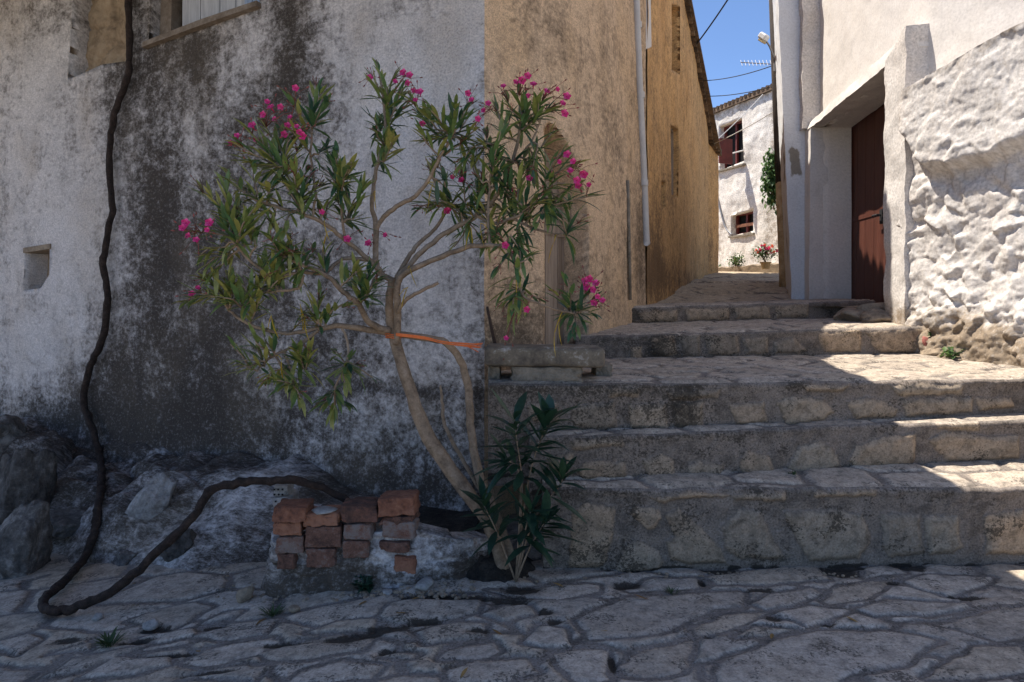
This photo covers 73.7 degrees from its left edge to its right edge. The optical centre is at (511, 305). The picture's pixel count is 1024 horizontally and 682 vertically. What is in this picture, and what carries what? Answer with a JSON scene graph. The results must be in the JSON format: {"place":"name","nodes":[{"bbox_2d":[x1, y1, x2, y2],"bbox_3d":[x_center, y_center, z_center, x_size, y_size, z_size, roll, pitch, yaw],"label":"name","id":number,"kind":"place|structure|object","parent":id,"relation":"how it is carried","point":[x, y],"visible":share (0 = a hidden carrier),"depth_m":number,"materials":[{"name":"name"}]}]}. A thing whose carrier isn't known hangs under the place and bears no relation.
{"place":"outdoors","nodes":[
{"label":"outdoors","id":0,"kind":"place"},
{"bbox_2d":[0,505,1023,681],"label":"street paving","id":1,"kind":"structure","parent":0,"point":[937,623],"depth_m":3.11,"materials":[{"name":"grey stone"}]},
{"bbox_2d":[0,499,52,578],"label":"boulder","id":2,"kind":"object","parent":1,"relation":"on","point":[26,544],"visible":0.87,"depth_m":4.25,"materials":[{"name":"grey stone"}]},
{"bbox_2d":[0,448,57,524],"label":"boulder","id":3,"kind":"object","parent":1,"relation":"on","point":[27,476],"visible":0.64,"depth_m":4.83,"materials":[{"name":"grey stone"}]},
{"bbox_2d":[91,612,103,620],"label":"loose stone","id":4,"kind":"object","parent":1,"relation":"on","point":[98,616],"visible":1,"depth_m":3.44,"materials":[{"name":"white stone"}]},
{"bbox_2d":[89,624,128,650],"bbox_3d":[-1.852,1.543,3.150,0.162,0.059,0.181,0,0,0],"label":"grass tuft","id":5,"kind":"object","parent":1,"relation":"on","point":[108,641],"visible":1,"depth_m":3.17,"materials":[{"name":"green plant"}]},
{"bbox_2d":[112,549,137,565],"bbox_3d":[-2.439,1.609,4.329,0.176,0.113,0.163,0,0,32],"label":"boulder","id":6,"kind":"object","parent":1,"relation":"on","point":[123,557],"visible":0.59,"depth_m":4.27,"materials":[{"name":"grey stone"}]},
{"bbox_2d":[142,618,158,630],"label":"loose stone","id":7,"kind":"object","parent":1,"relation":"on","point":[151,625],"visible":1,"depth_m":3.28,"materials":[{"name":"white stone"}]},
{"bbox_2d":[125,472,176,520],"bbox_3d":[-2.453,1.417,4.580,0.385,0.602,0.220,0,0,0],"label":"boulder","id":8,"kind":"object","parent":1,"relation":"on","point":[151,499],"visible":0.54,"depth_m":4.51,"materials":[{"name":"grey stone"}]},
{"bbox_2d":[160,527,196,561],"bbox_3d":[-2.069,1.495,4.236,0.270,0.245,0.228,0,0,0],"label":"boulder","id":9,"kind":"object","parent":1,"relation":"on","point":[182,544],"visible":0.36,"depth_m":4.15,"materials":[{"name":"grey stone"}]},
{"bbox_2d":[37,0,348,615],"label":"vine stem","id":10,"kind":"object","parent":1,"relation":"on","point":[127,579],"visible":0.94,"depth_m":4.47,"materials":[{"name":"brown plant"}]},
{"bbox_2d":[236,586,253,602],"bbox_3d":[-1.378,1.496,3.522,0.070,0.089,0.084,0,0,25],"label":"loose stone","id":11,"kind":"object","parent":1,"relation":"on","point":[244,594],"visible":1,"depth_m":3.50,"materials":[{"name":"beige stone"}]},
{"bbox_2d":[258,602,285,616],"bbox_3d":[-1.160,1.483,3.314,0.146,0.053,0.121,0,0,-31],"label":"grass tuft","id":12,"kind":"object","parent":1,"relation":"on","point":[273,612],"visible":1,"depth_m":3.33,"materials":[{"name":"green plant"}]},
{"bbox_2d":[288,604,299,612],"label":"loose stone","id":13,"kind":"object","parent":1,"relation":"on","point":[293,608],"visible":1,"depth_m":3.33,"materials":[{"name":"beige stone"}]},
{"bbox_2d":[0,0,645,570],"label":"weathered house","id":14,"kind":"structure","parent":1,"relation":"on","point":[168,396],"depth_m":5.35,"materials":[{"name":"grey paint"}]},
{"bbox_2d":[0,414,28,455],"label":"boulder","id":15,"kind":"object","parent":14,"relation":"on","point":[12,427],"visible":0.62,"depth_m":5.57,"materials":[{"name":"grey stone"}]},
{"bbox_2d":[49,507,88,539],"bbox_3d":[-3.046,1.496,4.777,0.454,0.178,0.394,0,0,-44],"label":"boulder","id":16,"kind":"object","parent":14,"relation":"on","point":[65,523],"visible":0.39,"depth_m":4.63,"materials":[{"name":"grey stone"}]},
{"bbox_2d":[142,0,260,48],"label":"window","id":17,"kind":"structure","parent":14,"relation":"in","point":[178,18],"depth_m":5.61,"materials":[{"name":"white wood"}]},
{"bbox_2d":[544,149,565,343],"bbox_3d":[0.241,-0.465,5.346,0.059,1.770,0.712,0,0,36],"label":"door","id":18,"kind":"structure","parent":14,"relation":"in","point":[553,269],"depth_m":5.44,"materials":[{"name":"brown wood"}]},
{"bbox_2d":[351,574,373,593],"bbox_3d":[-0.767,1.430,3.500,0.126,0.091,0.158,0,0,0],"label":"weed","id":19,"kind":"object","parent":1,"relation":"on","point":[367,586],"visible":1,"depth_m":3.49,"materials":[{"name":"green plant"}]},
{"bbox_2d":[261,504,491,597],"bbox_3d":[-0.737,1.336,4.130,1.371,0.444,1.241,0,0,0],"label":"brick planter","id":20,"kind":"object","parent":1,"relation":"on","point":[435,544],"visible":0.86,"depth_m":3.55,"materials":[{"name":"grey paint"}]},
{"bbox_2d":[272,484,298,506],"bbox_3d":[-1.261,1.049,3.801,0.112,0.131,0.177,0,0,0],"label":"hollow brick","id":21,"kind":"object","parent":20,"relation":"on","point":[281,491],"visible":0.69,"depth_m":3.73,"materials":[{"name":"brick"}]},
{"bbox_2d":[273,522,305,535],"bbox_3d":[-1.167,1.157,3.604,0.161,0.077,0.185,0,0,0],"label":"brick","id":22,"kind":"object","parent":20,"relation":"on","point":[284,529],"visible":0.5,"depth_m":3.52,"materials":[{"name":"orange brick"}]},
{"bbox_2d":[272,498,313,522],"bbox_3d":[-1.150,1.077,3.587,0.183,0.086,0.189,0,0,0],"label":"brick","id":23,"kind":"object","parent":22,"relation":"on","point":[285,510],"visible":0.92,"depth_m":3.50,"materials":[{"name":"orange brick"}]},
{"bbox_2d":[303,505,341,526],"bbox_3d":[-0.987,1.111,3.609,0.198,0.080,0.185,0,0,0],"label":"brick","id":24,"kind":"object","parent":20,"relation":"on","point":[334,518],"visible":0.64,"depth_m":3.52,"materials":[{"name":"orange brick"}]},
{"bbox_2d":[311,506,337,514],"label":"flat stone","id":25,"kind":"object","parent":24,"relation":"on","point":[320,510],"visible":1,"depth_m":3.55,"materials":[{"name":"grey stone"}]},
{"bbox_2d":[340,497,378,522],"bbox_3d":[-0.797,1.079,3.606,0.204,0.094,0.189,0,0,0],"label":"brick","id":26,"kind":"object","parent":20,"relation":"on","point":[359,509],"visible":0.85,"depth_m":3.53,"materials":[{"name":"brown brick"}]},
{"bbox_2d":[379,511,419,524],"bbox_3d":[-0.590,1.119,3.614,0.198,0.059,0.190,0,0,0],"label":"brick","id":27,"kind":"object","parent":20,"relation":"on","point":[399,519],"visible":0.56,"depth_m":3.53,"materials":[{"name":"brown brick"}]},
{"bbox_2d":[377,489,420,516],"bbox_3d":[-0.594,1.042,3.606,0.207,0.114,0.186,0,0,0],"label":"brick","id":28,"kind":"object","parent":27,"relation":"on","point":[391,503],"visible":1,"depth_m":3.53,"materials":[{"name":"orange brick"}]},
{"bbox_2d":[382,588,392,594],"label":"loose stone","id":29,"kind":"object","parent":1,"relation":"on","point":[387,591],"visible":1,"depth_m":3.44,"materials":[{"name":"white stone"}]},
{"bbox_2d":[414,577,433,590],"bbox_3d":[-0.446,1.428,3.484,0.084,0.062,0.120,0,0,29],"label":"loose stone","id":30,"kind":"object","parent":1,"relation":"on","point":[424,584],"visible":0.99,"depth_m":3.45,"materials":[{"name":"white stone"}]},
{"bbox_2d":[63,571,856,606],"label":"gravel","id":31,"kind":"structure","parent":1,"relation":"on","point":[441,593],"depth_m":3.47,"materials":[{"name":"grey gravel"}]},
{"bbox_2d":[460,667,467,677],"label":"dead leaf","id":32,"kind":"object","parent":1,"relation":"on","point":[463,671],"visible":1,"depth_m":2.67,"materials":[{"name":"brown plant"}]},
{"bbox_2d":[466,549,534,582],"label":"soil","id":33,"kind":"structure","parent":1,"relation":"on","point":[484,569],"depth_m":3.64,"materials":[{"name":"soil"}]},
{"bbox_2d":[171,57,610,569],"bbox_3d":[-0.656,0.068,3.604,2.250,2.963,0.810,0,0,-6],"label":"oleander","id":34,"kind":"object","parent":33,"relation":"in","point":[273,277],"visible":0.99,"depth_m":3.54,"materials":[{"name":"green plant"}]},
{"bbox_2d":[385,333,482,351],"bbox_3d":[-0.425,0.206,3.733,0.534,0.115,0.100,0,0,-5],"label":"twine","id":35,"kind":"object","parent":34,"relation":"attached to","point":[401,335],"visible":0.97,"depth_m":3.72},
{"bbox_2d":[458,388,593,581],"bbox_3d":[0.071,0.943,3.550,0.652,1.019,0.559,0,0,35],"label":"oleander shoot","id":36,"kind":"object","parent":33,"relation":"in","point":[547,413],"visible":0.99,"depth_m":3.51,"materials":[{"name":"green plant"}]},
{"bbox_2d":[664,585,678,593],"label":"grass tuft","id":37,"kind":"object","parent":1,"relation":"on","point":[671,590],"visible":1,"depth_m":3.44,"materials":[{"name":"green plant"}]},
{"bbox_2d":[634,0,721,304],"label":"ochre house","id":38,"kind":"structure","parent":1,"relation":"on","point":[680,151],"depth_m":9.81,"materials":[{"name":"paint"}]},
{"bbox_2d":[671,129,672,194],"bbox_3d":[2.155,-2.002,9.447,0.050,1.048,0.850,0,0,20],"label":"window","id":39,"kind":"structure","parent":38,"relation":"in","point":[671,129],"depth_m":9.78,"materials":[{"name":"brown wood"}]},
{"bbox_2d":[697,0,727,43],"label":"cable","id":40,"kind":"object","parent":38,"relation":"on","point":[712,22],"visible":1,"depth_m":11.13,"materials":[{"name":"black rubber"}]},
{"bbox_2d":[714,112,772,143],"bbox_3d":[4.329,-3.336,12.950,0.015,0.714,5.330,0,0,6],"label":"cable","id":41,"kind":"object","parent":38,"relation":"attached to","point":[744,128],"visible":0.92,"depth_m":12.63,"materials":[{"name":"white plastic"}]},
{"bbox_2d":[488,298,1023,571],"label":"stone stairs","id":42,"kind":"structure","parent":1,"relation":"on","point":[706,427],"depth_m":4.01,"materials":[{"name":"grey stone"}]},
{"bbox_2d":[488,366,500,380],"bbox_3d":[-0.108,0.415,4.284,0.080,0.105,0.263,0,0,0],"label":"block","id":43,"kind":"object","parent":42,"relation":"on","point":[494,372],"depth_m":4.16,"materials":[{"name":"grey stone"}]},
{"bbox_2d":[510,366,583,381],"bbox_3d":[0.212,0.415,4.191,0.445,0.100,0.257,0,0,0],"label":"block","id":44,"kind":"object","parent":42,"relation":"on","point":[554,373],"depth_m":4.07,"materials":[{"name":"grey stone"}]},
{"bbox_2d":[485,343,604,367],"bbox_3d":[0.193,0.309,4.249,0.710,0.132,0.466,0,0,0],"label":"stone slab","id":45,"kind":"object","parent":44,"relation":"on","point":[540,355],"depth_m":4.04,"materials":[{"name":"grey stone"}]},
{"bbox_2d":[486,306,496,342],"bbox_3d":[-0.134,0.144,4.458,0.023,0.272,0.118,0,0,-36],"label":"stick","id":46,"kind":"object","parent":45,"relation":"on","point":[491,326],"visible":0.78,"depth_m":4.46,"materials":[{"name":"brown wood"}]},
{"bbox_2d":[833,307,863,321],"bbox_3d":[3.550,0.135,6.923,0.760,0.230,0.508,0,0,-28],"label":"doorstep stone","id":47,"kind":"object","parent":42,"relation":"on","point":[850,313],"visible":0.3,"depth_m":6.72,"materials":[{"name":"grey stone"}]},
{"bbox_2d":[855,302,884,310],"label":"doorstep stone","id":48,"kind":"object","parent":42,"relation":"on","point":[869,306],"visible":0.09,"depth_m":6.72,"materials":[{"name":"grey stone"}]},
{"bbox_2d":[859,308,890,322],"bbox_3d":[3.448,0.127,6.445,0.302,0.196,0.346,0,0,0],"label":"loose stone","id":49,"kind":"object","parent":42,"relation":"on","point":[873,315],"visible":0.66,"depth_m":6.37,"materials":[{"name":"grey stone"}]},
{"bbox_2d":[922,336,928,345],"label":"loose stone","id":50,"kind":"object","parent":42,"relation":"on","point":[924,340],"visible":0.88,"depth_m":5.73,"materials":[{"name":"stone"}]},
{"bbox_2d":[921,347,941,355],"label":"loose stone","id":51,"kind":"object","parent":42,"relation":"on","point":[933,352],"visible":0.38,"depth_m":5.59,"materials":[{"name":"beige stone"}]},
{"bbox_2d":[937,350,968,360],"bbox_3d":[3.605,0.427,5.421,0.342,0.180,0.296,0,0,0],"label":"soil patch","id":52,"kind":"object","parent":42,"relation":"on","point":[955,358],"visible":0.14,"depth_m":5.38,"materials":[{"name":"beige soil"}]},
{"bbox_2d":[939,346,964,358],"bbox_3d":[3.484,0.381,5.403,0.185,0.108,0.201,0,0,-41],"label":"weed","id":53,"kind":"object","parent":52,"relation":"on","point":[949,352],"visible":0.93,"depth_m":5.41,"materials":[{"name":"green plant"}]},
{"bbox_2d":[591,361,612,375],"bbox_3d":[0.577,0.416,4.399,0.116,0.102,0.254,0,0,0],"label":"block","id":54,"kind":"object","parent":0,"point":[606,369],"depth_m":4.28,"materials":[{"name":"grey stone"}]},
{"bbox_2d":[692,0,771,106],"label":"sky","id":55,"kind":"structure","parent":0,"point":[732,38],"materials":[{"name":"blue"}]},
{"bbox_2d":[646,271,856,307],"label":"alley path","id":56,"kind":"structure","parent":0,"point":[726,286],"depth_m":9.74,"materials":[{"name":"grey stone"}]},
{"bbox_2d":[713,83,778,266],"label":"house","id":57,"kind":"structure","parent":56,"relation":"on","point":[747,223],"depth_m":18.17,"materials":[{"name":"paint"}]},
{"bbox_2d":[718,120,745,171],"bbox_3d":[5.816,-4.399,18.592,0.937,1.355,1.122,0,0,-22],"label":"window","id":58,"kind":"structure","parent":57,"relation":"in","point":[732,146],"depth_m":18.64,"materials":[{"name":"paint"}]},
{"bbox_2d":[719,94,762,137],"bbox_3d":[5.402,-4.454,16.300,2.027,1.544,0.018,0,0,-37],"label":"cable","id":59,"kind":"object","parent":57,"relation":"attached to","point":[741,116],"visible":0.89,"depth_m":16.37,"materials":[{"name":"rubber"}]},
{"bbox_2d":[728,211,754,237],"bbox_3d":[6.258,-2.196,18.312,0.330,0.712,0.981,0,0,-22],"label":"window","id":60,"kind":"structure","parent":57,"relation":"in","point":[744,222],"depth_m":18.43,"materials":[{"name":"paint"}]},
{"bbox_2d":[760,147,776,215],"bbox_3d":[6.155,-2.942,16.005,0.702,1.659,0.668,0,0,0],"label":"climbing shrub","id":61,"kind":"object","parent":57,"relation":"attached to","point":[768,185],"visible":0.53,"depth_m":15.96,"materials":[{"name":"green plant"}]},
{"bbox_2d":[718,263,778,272],"bbox_3d":[6.400,-0.779,17.100,1.454,0.558,3.662,0,0,-44],"label":"raised bed","id":62,"kind":"object","parent":56,"relation":"on","point":[774,268],"visible":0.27,"depth_m":16.64,"materials":[{"name":"stone"}]},
{"bbox_2d":[727,252,747,266],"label":"potted plant","id":63,"kind":"object","parent":62,"relation":"on","point":[736,261],"visible":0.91,"depth_m":17.06,"materials":[{"name":"green plant"}]},
{"bbox_2d":[751,243,777,268],"bbox_3d":[5.933,-1.174,16.037,0.772,0.644,0.569,0,0,0],"label":"geranium","id":64,"kind":"object","parent":62,"relation":"in","point":[766,251],"visible":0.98,"depth_m":15.93,"materials":[{"name":"green plant"}]},
{"bbox_2d":[769,0,785,286],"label":"utility pole","id":65,"kind":"object","parent":56,"relation":"on","point":[782,276],"visible":0.45,"depth_m":10.15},
{"bbox_2d":[703,66,770,80],"bbox_3d":[3.776,-3.918,11.550,0.014,0.658,2.723,0,0,-7],"label":"cable","id":66,"kind":"object","parent":65,"relation":"attached to","point":[738,75],"visible":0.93,"depth_m":11.41,"materials":[{"name":"black rubber"}]},
{"bbox_2d":[706,86,771,96],"bbox_3d":[3.839,-3.666,11.700,0.014,0.766,3.014,0,0,-5],"label":"cable","id":67,"kind":"object","parent":65,"relation":"attached to","point":[740,93],"visible":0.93,"depth_m":11.46,"materials":[{"name":"black rubber"}]},
{"bbox_2d":[740,60,770,65],"bbox_3d":[4.716,-3.726,13.000,0.769,1.993,0.307,0,0,0],"label":"tv antenna","id":68,"kind":"object","parent":65,"relation":"attached to","point":[755,63],"visible":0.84,"depth_m":12.99,"materials":[{"name":"grey metal"}]},
{"bbox_2d":[758,32,775,71],"bbox_3d":[3.753,-3.694,9.960,0.457,0.483,0.131,0,0,-42],"label":"street lamp","id":69,"kind":"object","parent":65,"relation":"attached to","point":[763,37],"visible":0.94,"depth_m":9.85,"materials":[{"name":"grey metal"}]},
{"bbox_2d":[773,0,805,298],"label":"white annex","id":70,"kind":"object","parent":56,"relation":"on","point":[786,15],"visible":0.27,"depth_m":8.60,"materials":[{"name":"white paint"}]},
{"bbox_2d":[799,0,1023,367],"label":"white house","id":71,"kind":"structure","parent":56,"relation":"on","point":[911,115],"depth_m":5.89,"materials":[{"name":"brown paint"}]},
{"bbox_2d":[851,104,885,302],"bbox_3d":[4.094,-1.090,7.463,0.156,2.300,2.045,0,0,4],"label":"door","id":72,"kind":"structure","parent":71,"relation":"in","point":[868,257],"depth_m":7.95,"materials":[{"name":"brown paint"}]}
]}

